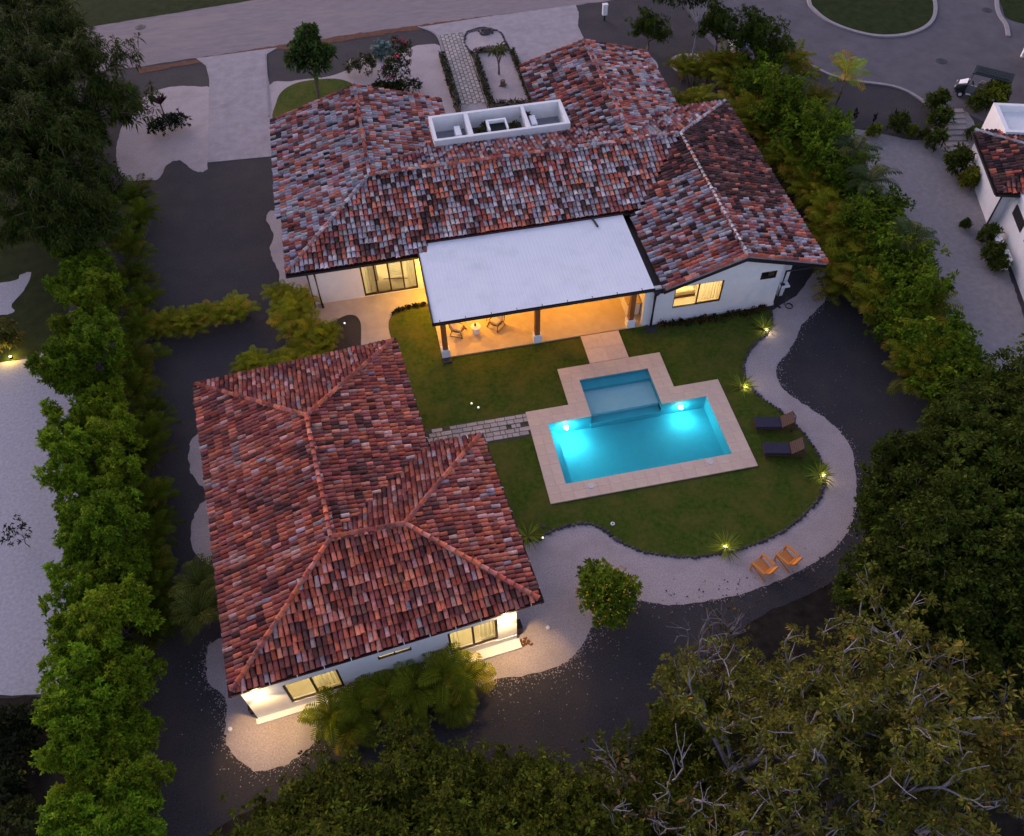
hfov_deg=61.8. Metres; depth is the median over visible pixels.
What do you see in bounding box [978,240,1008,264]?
yard shrub
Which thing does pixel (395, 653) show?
window
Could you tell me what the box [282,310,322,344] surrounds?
areca palm
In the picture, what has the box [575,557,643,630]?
flowering bush
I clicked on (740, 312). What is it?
red flower
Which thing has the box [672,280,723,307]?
window
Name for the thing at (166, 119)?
white bush
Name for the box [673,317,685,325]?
red flower
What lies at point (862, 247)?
areca palm
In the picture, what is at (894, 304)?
bushy tree
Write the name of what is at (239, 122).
driveway
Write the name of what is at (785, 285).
wash basin
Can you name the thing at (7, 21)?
feathery tree
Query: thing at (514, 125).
plant pot
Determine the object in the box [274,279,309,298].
areca palm
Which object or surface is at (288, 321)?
areca palm
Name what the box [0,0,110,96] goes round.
feathery tree
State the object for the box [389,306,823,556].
lawn
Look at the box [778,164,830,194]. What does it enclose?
areca palm
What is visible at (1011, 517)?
dark tree
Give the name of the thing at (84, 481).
hedge tree
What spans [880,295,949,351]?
areca palm
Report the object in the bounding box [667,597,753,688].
branching tree
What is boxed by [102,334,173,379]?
areca palm
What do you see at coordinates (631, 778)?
branching tree
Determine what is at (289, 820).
thicket tree
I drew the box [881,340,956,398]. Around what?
areca palm
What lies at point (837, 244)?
areca palm
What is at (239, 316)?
areca palm
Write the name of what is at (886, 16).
island grass
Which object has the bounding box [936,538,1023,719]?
dark tree
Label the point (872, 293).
areca palm
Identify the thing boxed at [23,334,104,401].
hedge tree
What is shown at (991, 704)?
branching tree
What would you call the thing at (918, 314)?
bushy tree
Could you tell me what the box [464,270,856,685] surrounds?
gravel path
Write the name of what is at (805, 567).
loose stones
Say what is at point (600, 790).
thicket tree
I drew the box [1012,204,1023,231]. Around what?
window
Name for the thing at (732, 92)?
areca palm
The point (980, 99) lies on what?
yard shrub
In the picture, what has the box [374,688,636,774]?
fallen leaves
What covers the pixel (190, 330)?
areca palm
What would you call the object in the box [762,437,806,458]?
sun lounger
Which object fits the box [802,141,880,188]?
bushy tree
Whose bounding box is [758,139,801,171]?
areca palm
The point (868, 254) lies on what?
areca palm
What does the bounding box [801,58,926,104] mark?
kerb
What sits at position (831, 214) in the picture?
areca palm
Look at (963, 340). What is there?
bushy tree
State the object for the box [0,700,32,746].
bed shrub
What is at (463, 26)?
entry walk
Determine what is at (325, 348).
areca palm
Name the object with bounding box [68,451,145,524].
hedge tree
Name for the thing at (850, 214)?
bushy tree
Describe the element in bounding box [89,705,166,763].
hedge tree
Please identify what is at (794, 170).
areca palm
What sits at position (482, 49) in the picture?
clipped hedge
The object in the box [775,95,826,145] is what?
bushy tree
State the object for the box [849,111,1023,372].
neighbour yard
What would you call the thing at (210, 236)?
gravel ground
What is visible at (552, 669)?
loose stones
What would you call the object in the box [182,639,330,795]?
loose stones
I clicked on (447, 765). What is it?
thicket tree
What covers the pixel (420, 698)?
garden palm
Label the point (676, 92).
areca palm
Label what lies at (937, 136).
yard shrub
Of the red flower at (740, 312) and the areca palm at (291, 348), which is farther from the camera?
the red flower at (740, 312)
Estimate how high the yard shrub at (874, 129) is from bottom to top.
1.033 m
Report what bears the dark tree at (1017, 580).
on the thicket floor
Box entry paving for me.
[441,33,484,104]
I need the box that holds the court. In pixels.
[686,0,1023,121]
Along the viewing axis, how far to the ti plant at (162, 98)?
58.49 m
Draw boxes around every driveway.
[197,48,275,161]
[479,5,583,62]
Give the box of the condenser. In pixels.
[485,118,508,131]
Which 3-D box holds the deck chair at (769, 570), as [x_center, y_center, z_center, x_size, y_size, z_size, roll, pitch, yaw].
[10.980,6.503,37.206,0.775,0.844,0.966,-34,59,-22]
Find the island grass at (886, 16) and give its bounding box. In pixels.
[811,0,933,33]
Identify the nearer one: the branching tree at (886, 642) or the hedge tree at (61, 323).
the branching tree at (886, 642)
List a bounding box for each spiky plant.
[518,523,544,548]
[706,528,743,561]
[726,373,758,397]
[748,313,779,336]
[804,459,835,489]
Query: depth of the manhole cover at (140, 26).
67.09 m
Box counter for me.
[619,294,640,315]
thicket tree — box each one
[210,793,304,835]
[227,771,333,835]
[236,804,300,835]
[270,740,395,834]
[273,752,390,835]
[316,747,438,835]
[320,771,434,835]
[335,801,397,835]
[358,700,441,826]
[373,749,502,835]
[390,735,520,835]
[392,789,502,835]
[408,737,553,835]
[420,775,537,835]
[455,749,574,835]
[462,742,535,805]
[505,741,626,831]
[509,762,602,835]
[514,759,648,835]
[545,795,676,835]
[549,718,660,834]
[564,775,657,835]
[597,724,706,833]
[620,707,723,785]
[620,764,766,835]
[637,673,749,777]
[656,753,768,835]
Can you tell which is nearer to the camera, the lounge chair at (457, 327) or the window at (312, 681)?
the window at (312, 681)
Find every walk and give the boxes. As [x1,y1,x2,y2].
[276,267,427,344]
[423,16,489,111]
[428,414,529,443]
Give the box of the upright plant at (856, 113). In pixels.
[854,108,858,119]
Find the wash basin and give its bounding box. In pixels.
[776,281,789,295]
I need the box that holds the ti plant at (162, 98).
[154,93,167,112]
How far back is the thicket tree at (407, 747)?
30.24 m
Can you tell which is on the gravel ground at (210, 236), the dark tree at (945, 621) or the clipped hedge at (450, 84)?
the clipped hedge at (450, 84)
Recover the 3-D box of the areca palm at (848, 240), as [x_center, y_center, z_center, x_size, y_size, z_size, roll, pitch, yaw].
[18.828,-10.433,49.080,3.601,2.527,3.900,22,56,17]
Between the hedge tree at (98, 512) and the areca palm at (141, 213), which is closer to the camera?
the hedge tree at (98, 512)
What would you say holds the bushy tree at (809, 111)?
on the gravel ground at (210, 236)
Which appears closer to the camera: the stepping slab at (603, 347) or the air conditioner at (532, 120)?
the stepping slab at (603, 347)
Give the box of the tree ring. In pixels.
[671,53,698,70]
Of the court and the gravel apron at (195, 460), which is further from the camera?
the court
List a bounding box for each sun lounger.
[753,411,796,432]
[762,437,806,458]
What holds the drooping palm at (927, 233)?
on the gravel ground at (210, 236)
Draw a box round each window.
[283,669,344,701]
[378,647,411,659]
[447,619,497,652]
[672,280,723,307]
[760,270,776,279]
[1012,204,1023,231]
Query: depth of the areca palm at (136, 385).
43.00 m
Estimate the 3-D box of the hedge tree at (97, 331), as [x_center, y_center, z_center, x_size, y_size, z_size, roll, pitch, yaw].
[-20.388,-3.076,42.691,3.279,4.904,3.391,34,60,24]
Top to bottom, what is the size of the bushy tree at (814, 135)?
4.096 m
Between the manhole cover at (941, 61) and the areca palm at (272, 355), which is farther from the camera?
the manhole cover at (941, 61)
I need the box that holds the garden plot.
[465,30,527,107]
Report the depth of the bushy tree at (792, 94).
55.94 m
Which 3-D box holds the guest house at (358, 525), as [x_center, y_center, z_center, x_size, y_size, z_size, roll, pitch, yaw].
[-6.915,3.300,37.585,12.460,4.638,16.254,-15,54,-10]
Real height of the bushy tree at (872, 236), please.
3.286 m
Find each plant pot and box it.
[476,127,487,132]
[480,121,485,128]
[508,119,520,128]
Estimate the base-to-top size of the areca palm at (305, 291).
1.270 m
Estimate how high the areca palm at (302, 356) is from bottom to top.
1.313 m
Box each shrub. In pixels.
[0,315,26,352]
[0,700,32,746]
[0,761,35,804]
[0,793,40,835]
[4,705,47,739]
[342,52,376,75]
[367,74,422,92]
[864,122,883,138]
[885,108,912,133]
[905,124,919,137]
[917,126,932,139]
[919,85,952,111]
[922,127,950,152]
[924,104,956,129]
[941,141,976,175]
[956,164,980,190]
[959,217,972,228]
[962,122,982,139]
[964,89,991,112]
[974,221,1005,244]
[976,79,1011,106]
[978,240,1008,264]
[986,253,1012,271]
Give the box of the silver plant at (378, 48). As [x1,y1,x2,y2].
[370,38,392,61]
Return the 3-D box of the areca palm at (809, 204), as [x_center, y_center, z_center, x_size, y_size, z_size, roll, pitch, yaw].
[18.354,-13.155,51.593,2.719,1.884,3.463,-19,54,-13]
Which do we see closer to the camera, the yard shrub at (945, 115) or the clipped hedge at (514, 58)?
the yard shrub at (945, 115)
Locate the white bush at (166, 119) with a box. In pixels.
[146,108,191,136]
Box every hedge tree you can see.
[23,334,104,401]
[27,688,116,775]
[30,421,103,496]
[34,641,122,748]
[34,791,119,835]
[37,396,94,462]
[37,559,105,619]
[41,240,99,260]
[41,255,90,309]
[41,603,107,674]
[44,759,114,814]
[45,304,97,347]
[50,471,97,528]
[51,525,111,582]
[55,266,128,325]
[59,305,140,388]
[60,485,152,567]
[62,572,165,657]
[66,725,176,807]
[67,242,129,302]
[67,532,151,601]
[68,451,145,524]
[71,638,168,709]
[72,376,139,430]
[72,406,148,479]
[88,777,166,835]
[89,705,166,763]
[92,191,132,252]
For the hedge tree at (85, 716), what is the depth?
29.86 m
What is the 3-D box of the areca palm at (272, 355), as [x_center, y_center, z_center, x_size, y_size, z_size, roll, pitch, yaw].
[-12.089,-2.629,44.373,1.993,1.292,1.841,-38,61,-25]
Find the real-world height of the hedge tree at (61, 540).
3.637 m
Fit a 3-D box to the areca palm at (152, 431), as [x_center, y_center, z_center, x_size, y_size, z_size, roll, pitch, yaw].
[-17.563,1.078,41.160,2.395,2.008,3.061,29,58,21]
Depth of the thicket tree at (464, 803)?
28.79 m
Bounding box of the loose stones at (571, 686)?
[513,630,627,741]
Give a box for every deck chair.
[750,553,778,581]
[774,544,802,572]
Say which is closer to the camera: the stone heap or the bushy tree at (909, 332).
the bushy tree at (909, 332)
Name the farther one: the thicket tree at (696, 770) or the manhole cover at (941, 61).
the manhole cover at (941, 61)
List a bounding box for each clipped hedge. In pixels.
[391,302,426,315]
[438,51,460,112]
[469,49,495,107]
[475,44,509,53]
[493,96,529,107]
[508,47,531,102]
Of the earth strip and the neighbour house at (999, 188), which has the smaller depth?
the neighbour house at (999, 188)
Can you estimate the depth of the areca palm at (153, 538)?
37.50 m
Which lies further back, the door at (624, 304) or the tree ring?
the tree ring
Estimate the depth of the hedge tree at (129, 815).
28.33 m
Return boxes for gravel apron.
[188,434,204,487]
[190,500,212,567]
[205,638,357,771]
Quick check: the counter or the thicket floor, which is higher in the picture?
the counter
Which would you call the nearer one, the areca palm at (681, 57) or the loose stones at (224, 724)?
the loose stones at (224, 724)
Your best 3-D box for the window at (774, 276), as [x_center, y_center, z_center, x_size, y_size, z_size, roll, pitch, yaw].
[13.685,-7.668,45.654,0.900,0.560,0.070,-10,53,-6]
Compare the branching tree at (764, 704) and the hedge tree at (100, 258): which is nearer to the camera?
the branching tree at (764, 704)
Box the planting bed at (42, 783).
[0,695,77,835]
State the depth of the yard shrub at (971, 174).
52.84 m
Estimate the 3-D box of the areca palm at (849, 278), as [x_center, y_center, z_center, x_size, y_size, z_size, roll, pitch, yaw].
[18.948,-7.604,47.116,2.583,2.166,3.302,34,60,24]
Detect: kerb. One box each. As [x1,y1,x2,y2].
[265,53,269,115]
[418,26,442,51]
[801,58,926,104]
[807,0,937,37]
[995,0,1010,36]
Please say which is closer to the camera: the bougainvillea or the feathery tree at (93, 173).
the feathery tree at (93, 173)
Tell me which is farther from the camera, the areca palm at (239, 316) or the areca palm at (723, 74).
the areca palm at (723, 74)
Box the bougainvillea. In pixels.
[377,35,411,81]
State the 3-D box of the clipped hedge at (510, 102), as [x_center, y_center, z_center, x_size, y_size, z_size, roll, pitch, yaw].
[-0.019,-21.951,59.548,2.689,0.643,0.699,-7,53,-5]
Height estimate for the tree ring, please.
0.001 m
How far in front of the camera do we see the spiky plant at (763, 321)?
46.17 m
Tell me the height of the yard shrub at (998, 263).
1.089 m
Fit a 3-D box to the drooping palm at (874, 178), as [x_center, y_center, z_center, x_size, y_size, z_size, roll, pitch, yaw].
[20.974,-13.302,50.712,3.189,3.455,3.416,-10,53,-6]
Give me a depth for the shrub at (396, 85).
60.07 m
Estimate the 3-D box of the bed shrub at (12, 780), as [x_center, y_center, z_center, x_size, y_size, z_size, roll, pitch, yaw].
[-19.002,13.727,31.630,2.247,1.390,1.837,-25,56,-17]
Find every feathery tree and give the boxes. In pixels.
[0,0,75,55]
[0,0,83,165]
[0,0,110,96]
[0,26,164,165]
[0,88,62,177]
[0,90,117,204]
[0,141,132,256]
[0,148,117,252]
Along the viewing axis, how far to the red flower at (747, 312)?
46.82 m
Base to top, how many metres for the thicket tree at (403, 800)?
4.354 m
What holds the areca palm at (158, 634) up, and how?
on the gravel ground at (210, 236)
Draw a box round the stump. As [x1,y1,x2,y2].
[499,79,506,87]
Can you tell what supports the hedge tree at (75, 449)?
on the gravel ground at (210, 236)
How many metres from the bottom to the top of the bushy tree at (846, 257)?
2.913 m
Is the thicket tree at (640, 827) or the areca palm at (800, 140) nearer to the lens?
the thicket tree at (640, 827)
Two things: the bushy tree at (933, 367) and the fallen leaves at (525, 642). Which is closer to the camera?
the fallen leaves at (525, 642)
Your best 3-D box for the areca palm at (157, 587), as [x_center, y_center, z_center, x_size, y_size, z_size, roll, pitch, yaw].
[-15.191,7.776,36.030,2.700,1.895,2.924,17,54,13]
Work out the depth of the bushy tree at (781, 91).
54.54 m
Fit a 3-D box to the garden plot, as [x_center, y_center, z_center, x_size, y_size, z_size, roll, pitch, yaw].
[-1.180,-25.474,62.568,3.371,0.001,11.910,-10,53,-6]
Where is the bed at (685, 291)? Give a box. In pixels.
[675,285,694,298]
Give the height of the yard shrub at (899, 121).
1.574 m
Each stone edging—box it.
[463,29,509,55]
[536,310,826,558]
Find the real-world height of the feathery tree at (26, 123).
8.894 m
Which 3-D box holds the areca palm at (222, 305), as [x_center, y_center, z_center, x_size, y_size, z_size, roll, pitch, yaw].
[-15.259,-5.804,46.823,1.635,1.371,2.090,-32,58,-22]
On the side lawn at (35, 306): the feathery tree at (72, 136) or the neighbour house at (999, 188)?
the feathery tree at (72, 136)
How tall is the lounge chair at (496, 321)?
0.986 m
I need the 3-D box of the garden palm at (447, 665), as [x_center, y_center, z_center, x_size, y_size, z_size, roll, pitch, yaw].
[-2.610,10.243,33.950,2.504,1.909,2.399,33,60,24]
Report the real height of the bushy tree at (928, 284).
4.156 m
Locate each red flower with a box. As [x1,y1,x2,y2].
[657,319,667,327]
[668,319,677,326]
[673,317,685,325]
[685,318,695,326]
[693,315,702,324]
[701,313,711,321]
[709,313,718,321]
[716,313,727,322]
[725,309,736,317]
[733,309,744,317]
[743,309,752,316]
[750,306,761,314]
[758,304,768,310]
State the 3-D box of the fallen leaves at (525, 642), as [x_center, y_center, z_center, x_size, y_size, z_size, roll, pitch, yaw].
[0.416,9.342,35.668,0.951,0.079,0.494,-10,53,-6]
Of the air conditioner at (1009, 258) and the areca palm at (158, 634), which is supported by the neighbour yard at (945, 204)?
the air conditioner at (1009, 258)
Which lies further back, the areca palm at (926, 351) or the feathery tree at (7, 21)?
the feathery tree at (7, 21)
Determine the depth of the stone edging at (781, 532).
38.99 m
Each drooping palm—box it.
[830,134,882,165]
[844,162,902,200]
[885,216,939,257]
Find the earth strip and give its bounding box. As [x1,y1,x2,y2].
[138,15,489,73]
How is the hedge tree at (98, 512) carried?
on the gravel ground at (210, 236)
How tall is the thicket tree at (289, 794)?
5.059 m
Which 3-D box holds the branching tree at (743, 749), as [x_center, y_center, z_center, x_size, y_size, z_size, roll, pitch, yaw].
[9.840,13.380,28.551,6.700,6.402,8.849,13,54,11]
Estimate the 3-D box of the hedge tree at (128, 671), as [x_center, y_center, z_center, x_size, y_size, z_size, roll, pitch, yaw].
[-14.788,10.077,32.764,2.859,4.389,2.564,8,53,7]
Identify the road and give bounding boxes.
[86,0,609,70]
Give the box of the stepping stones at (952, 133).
[943,109,969,153]
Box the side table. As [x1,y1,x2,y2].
[471,323,480,334]
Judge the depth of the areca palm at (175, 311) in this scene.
46.03 m
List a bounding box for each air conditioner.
[454,126,461,136]
[529,115,537,125]
[993,233,1003,242]
[1002,249,1012,269]
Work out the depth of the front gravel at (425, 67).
62.26 m
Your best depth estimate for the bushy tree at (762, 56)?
58.98 m
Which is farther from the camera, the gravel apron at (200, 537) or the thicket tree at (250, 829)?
the gravel apron at (200, 537)
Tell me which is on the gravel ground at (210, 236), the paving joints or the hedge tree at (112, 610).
the hedge tree at (112, 610)
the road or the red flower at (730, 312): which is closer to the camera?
the red flower at (730, 312)
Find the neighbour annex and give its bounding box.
[972,103,1023,158]
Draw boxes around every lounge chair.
[448,322,466,338]
[486,315,504,332]
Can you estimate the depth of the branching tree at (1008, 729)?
29.85 m
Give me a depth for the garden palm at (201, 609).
34.95 m
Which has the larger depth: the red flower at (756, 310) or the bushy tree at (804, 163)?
the bushy tree at (804, 163)
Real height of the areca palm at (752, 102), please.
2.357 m
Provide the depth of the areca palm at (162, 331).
45.84 m
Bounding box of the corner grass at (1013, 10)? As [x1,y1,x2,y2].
[1000,0,1023,22]
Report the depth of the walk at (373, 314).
47.81 m
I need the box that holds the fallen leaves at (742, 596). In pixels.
[649,541,840,627]
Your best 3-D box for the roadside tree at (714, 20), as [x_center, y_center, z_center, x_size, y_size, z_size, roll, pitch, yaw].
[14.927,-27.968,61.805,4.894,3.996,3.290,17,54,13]
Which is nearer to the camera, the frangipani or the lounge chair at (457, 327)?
the lounge chair at (457, 327)
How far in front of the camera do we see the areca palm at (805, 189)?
51.29 m
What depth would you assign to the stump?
61.04 m
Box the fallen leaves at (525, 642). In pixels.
[520,636,533,646]
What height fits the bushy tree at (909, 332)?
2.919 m
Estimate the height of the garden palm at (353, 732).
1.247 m
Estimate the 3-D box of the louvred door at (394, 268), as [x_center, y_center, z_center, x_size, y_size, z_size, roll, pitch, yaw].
[-6.658,-8.883,48.349,0.830,2.340,0.120,-10,53,-6]
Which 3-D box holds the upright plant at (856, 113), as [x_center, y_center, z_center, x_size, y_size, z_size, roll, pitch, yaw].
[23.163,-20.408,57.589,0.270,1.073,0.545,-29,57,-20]
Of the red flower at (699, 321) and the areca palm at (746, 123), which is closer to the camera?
the red flower at (699, 321)
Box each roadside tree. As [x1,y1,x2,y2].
[625,5,672,51]
[686,0,746,53]
[721,3,796,68]
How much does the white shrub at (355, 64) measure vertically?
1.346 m
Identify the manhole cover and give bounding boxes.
[135,24,145,29]
[936,58,947,63]
[982,7,991,12]
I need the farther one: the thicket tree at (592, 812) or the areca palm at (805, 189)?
the areca palm at (805, 189)
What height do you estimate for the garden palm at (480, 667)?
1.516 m
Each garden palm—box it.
[167,553,216,612]
[168,579,218,645]
[297,685,360,745]
[325,706,379,757]
[330,676,387,734]
[358,667,411,723]
[381,685,429,736]
[385,659,439,718]
[412,641,481,710]
[432,681,479,729]
[443,649,496,708]
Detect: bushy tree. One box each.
[721,66,784,99]
[739,42,787,78]
[745,70,805,125]
[749,61,809,98]
[758,103,826,160]
[768,84,806,111]
[774,144,833,183]
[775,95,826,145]
[796,112,857,170]
[797,95,855,141]
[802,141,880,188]
[819,164,878,207]
[833,210,923,257]
[833,240,917,271]
[835,171,915,219]
[835,191,899,232]
[845,252,935,323]
[847,204,924,244]
[863,302,970,373]
[869,231,952,286]
[874,256,960,315]
[883,296,967,344]
[885,310,988,370]
[903,345,996,412]
[914,330,993,387]
[939,344,1020,398]
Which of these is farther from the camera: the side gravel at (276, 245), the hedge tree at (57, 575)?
the side gravel at (276, 245)
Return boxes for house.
[192,337,544,724]
[269,38,828,363]
[971,128,1023,299]
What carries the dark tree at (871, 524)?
on the thicket floor
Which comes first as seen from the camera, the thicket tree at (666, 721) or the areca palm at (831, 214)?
the thicket tree at (666, 721)
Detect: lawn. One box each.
[0,161,70,361]
[272,78,351,117]
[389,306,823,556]
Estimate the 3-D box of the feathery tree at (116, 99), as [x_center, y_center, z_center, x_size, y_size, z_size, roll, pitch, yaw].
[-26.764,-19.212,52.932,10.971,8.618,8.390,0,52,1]
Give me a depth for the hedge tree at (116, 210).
49.09 m
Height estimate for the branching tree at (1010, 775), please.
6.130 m
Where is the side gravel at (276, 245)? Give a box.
[266,211,306,284]
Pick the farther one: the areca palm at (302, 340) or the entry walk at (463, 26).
the entry walk at (463, 26)
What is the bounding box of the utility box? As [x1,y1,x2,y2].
[602,3,607,20]
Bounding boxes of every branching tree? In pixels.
[586,727,753,835]
[632,634,840,835]
[659,635,773,716]
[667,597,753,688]
[704,630,1016,835]
[706,661,905,835]
[707,621,929,835]
[803,536,994,819]
[830,694,1023,835]
[872,610,1023,835]
[917,681,1023,835]
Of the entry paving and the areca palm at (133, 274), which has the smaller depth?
the areca palm at (133, 274)
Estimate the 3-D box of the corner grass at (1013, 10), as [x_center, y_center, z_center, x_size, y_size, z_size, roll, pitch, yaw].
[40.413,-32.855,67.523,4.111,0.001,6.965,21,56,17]
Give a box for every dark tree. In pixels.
[828,543,929,632]
[844,498,910,592]
[851,472,908,536]
[851,515,961,627]
[859,415,968,527]
[862,433,963,497]
[870,388,1015,469]
[870,479,1023,627]
[886,563,988,683]
[893,457,1016,594]
[918,500,1023,663]
[922,450,1023,574]
[924,386,1023,514]
[929,374,1022,442]
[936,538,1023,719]
[938,402,1023,506]
[938,560,1023,716]
[957,506,1023,566]
[968,332,1023,428]
[983,440,1023,529]
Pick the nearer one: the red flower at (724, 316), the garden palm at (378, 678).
the garden palm at (378, 678)
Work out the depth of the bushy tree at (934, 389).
41.51 m
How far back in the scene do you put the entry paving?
62.59 m
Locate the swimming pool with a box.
[526,352,757,503]
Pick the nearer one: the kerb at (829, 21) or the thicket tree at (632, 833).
the thicket tree at (632, 833)
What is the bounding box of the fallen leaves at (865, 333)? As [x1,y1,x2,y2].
[801,271,915,398]
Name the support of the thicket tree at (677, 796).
on the thicket floor
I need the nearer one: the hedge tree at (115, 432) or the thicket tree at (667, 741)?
the thicket tree at (667, 741)
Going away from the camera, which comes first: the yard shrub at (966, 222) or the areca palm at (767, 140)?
the yard shrub at (966, 222)
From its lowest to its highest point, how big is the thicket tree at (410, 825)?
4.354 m
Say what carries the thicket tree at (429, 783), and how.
on the thicket floor
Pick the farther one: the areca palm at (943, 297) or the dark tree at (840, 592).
the areca palm at (943, 297)
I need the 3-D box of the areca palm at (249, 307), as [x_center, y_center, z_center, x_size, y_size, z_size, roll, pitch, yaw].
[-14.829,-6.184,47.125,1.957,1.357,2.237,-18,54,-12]
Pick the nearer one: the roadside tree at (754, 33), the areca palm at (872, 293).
the areca palm at (872, 293)
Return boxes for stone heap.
[478,27,493,35]
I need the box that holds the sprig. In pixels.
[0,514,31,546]
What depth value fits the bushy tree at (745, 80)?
57.19 m
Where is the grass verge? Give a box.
[0,0,249,26]
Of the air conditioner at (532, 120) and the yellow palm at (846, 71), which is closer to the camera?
the air conditioner at (532, 120)
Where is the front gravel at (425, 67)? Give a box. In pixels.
[270,44,455,113]
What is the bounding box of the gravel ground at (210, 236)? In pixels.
[0,0,1023,835]
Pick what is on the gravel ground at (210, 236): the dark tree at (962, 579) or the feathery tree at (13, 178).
the feathery tree at (13, 178)
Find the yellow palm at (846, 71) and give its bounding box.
[828,50,871,107]
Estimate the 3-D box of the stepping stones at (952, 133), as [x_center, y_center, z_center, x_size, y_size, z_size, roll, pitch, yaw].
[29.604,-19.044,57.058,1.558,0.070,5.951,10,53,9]
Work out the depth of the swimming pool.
42.23 m
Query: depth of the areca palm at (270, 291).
47.24 m
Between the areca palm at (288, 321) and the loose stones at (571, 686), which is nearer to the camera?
the loose stones at (571, 686)
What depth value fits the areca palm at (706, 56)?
60.37 m
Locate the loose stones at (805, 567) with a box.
[564,298,862,663]
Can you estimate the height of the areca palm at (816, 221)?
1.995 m
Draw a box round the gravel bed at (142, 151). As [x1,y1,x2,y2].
[116,86,208,180]
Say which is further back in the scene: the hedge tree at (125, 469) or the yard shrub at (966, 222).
the yard shrub at (966, 222)
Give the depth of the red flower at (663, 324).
46.40 m
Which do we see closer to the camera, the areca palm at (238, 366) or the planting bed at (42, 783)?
the planting bed at (42, 783)
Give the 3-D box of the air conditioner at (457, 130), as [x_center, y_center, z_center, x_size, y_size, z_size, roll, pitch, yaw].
[-3.272,-17.202,52.077,0.518,0.720,0.985,-10,53,-6]
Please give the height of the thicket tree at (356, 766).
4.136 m
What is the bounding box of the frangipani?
[486,41,507,74]
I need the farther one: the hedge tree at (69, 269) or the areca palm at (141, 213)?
the areca palm at (141, 213)
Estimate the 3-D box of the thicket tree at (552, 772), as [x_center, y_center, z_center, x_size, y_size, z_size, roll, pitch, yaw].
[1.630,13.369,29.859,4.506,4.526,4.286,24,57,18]
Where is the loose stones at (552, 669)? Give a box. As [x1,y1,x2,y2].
[485,623,618,718]
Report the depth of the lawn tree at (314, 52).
57.65 m
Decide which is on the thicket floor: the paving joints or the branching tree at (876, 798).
the branching tree at (876, 798)
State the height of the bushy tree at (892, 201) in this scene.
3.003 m
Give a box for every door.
[359,260,417,295]
[388,262,403,275]
[622,297,626,312]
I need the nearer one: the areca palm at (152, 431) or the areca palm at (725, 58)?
the areca palm at (152, 431)
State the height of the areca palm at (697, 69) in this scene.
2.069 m
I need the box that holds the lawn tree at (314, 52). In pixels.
[283,21,338,97]
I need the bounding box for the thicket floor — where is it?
[209,400,1023,835]
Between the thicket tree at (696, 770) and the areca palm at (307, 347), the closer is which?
the thicket tree at (696, 770)
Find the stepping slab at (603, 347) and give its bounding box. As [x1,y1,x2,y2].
[581,330,628,363]
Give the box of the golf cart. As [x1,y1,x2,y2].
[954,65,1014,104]
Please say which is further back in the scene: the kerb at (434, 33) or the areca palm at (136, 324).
the kerb at (434, 33)
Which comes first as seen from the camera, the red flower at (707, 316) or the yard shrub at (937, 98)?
the red flower at (707, 316)
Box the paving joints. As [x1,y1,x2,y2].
[440,32,484,104]
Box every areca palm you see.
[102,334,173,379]
[106,222,159,265]
[108,358,168,404]
[111,173,158,210]
[116,256,162,292]
[116,282,168,315]
[116,497,185,537]
[118,195,162,237]
[118,303,156,343]
[120,432,178,484]
[121,410,175,456]
[123,594,195,660]
[125,508,178,569]
[126,390,181,428]
[126,474,180,518]
[140,544,186,598]
[143,309,174,340]
[144,566,192,626]
[146,306,179,339]
[155,305,196,339]
[167,308,210,338]
[170,302,212,327]
[185,299,225,333]
[205,306,230,326]
[209,303,245,326]
[218,293,248,320]
[224,289,260,322]
[228,349,261,373]
[239,345,275,369]
[248,354,289,369]
[259,348,295,364]
[260,282,294,301]
[265,296,302,319]
[266,302,301,340]
[266,345,301,364]
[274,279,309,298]
[277,291,318,319]
[278,338,310,354]
[279,347,316,361]
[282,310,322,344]
[288,283,320,309]
[293,324,322,351]
[297,343,329,357]
[302,323,336,344]
[312,335,337,354]
[313,318,344,348]
[662,51,705,82]
[668,87,707,102]
[672,87,706,104]
[674,52,718,86]
[675,83,718,105]
[696,50,726,82]
[698,39,757,89]
[709,66,752,99]
[716,89,766,118]
[717,49,753,71]
[722,83,763,102]
[730,92,777,135]
[737,112,782,141]
[748,125,798,149]
[756,146,800,172]
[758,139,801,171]
[760,105,802,141]
[766,138,823,187]
[774,38,822,81]
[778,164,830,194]
[783,165,840,213]
[797,182,849,214]
[801,79,841,114]
[802,187,845,228]
[804,210,843,239]
[806,202,882,246]
[811,211,868,254]
[811,237,856,291]
[812,269,858,305]
[819,239,862,263]
[824,246,867,277]
[832,264,902,325]
[833,258,879,297]
[849,267,913,303]
[852,246,878,270]
[857,235,904,269]
[864,284,889,325]
[876,302,949,345]
[877,268,963,319]
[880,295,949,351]
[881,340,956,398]
[886,322,964,374]
[919,330,962,378]
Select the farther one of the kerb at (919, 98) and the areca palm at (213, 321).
the kerb at (919, 98)
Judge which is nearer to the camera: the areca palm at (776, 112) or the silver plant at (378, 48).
the areca palm at (776, 112)
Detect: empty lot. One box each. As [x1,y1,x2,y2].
[0,272,30,314]
[0,354,78,695]

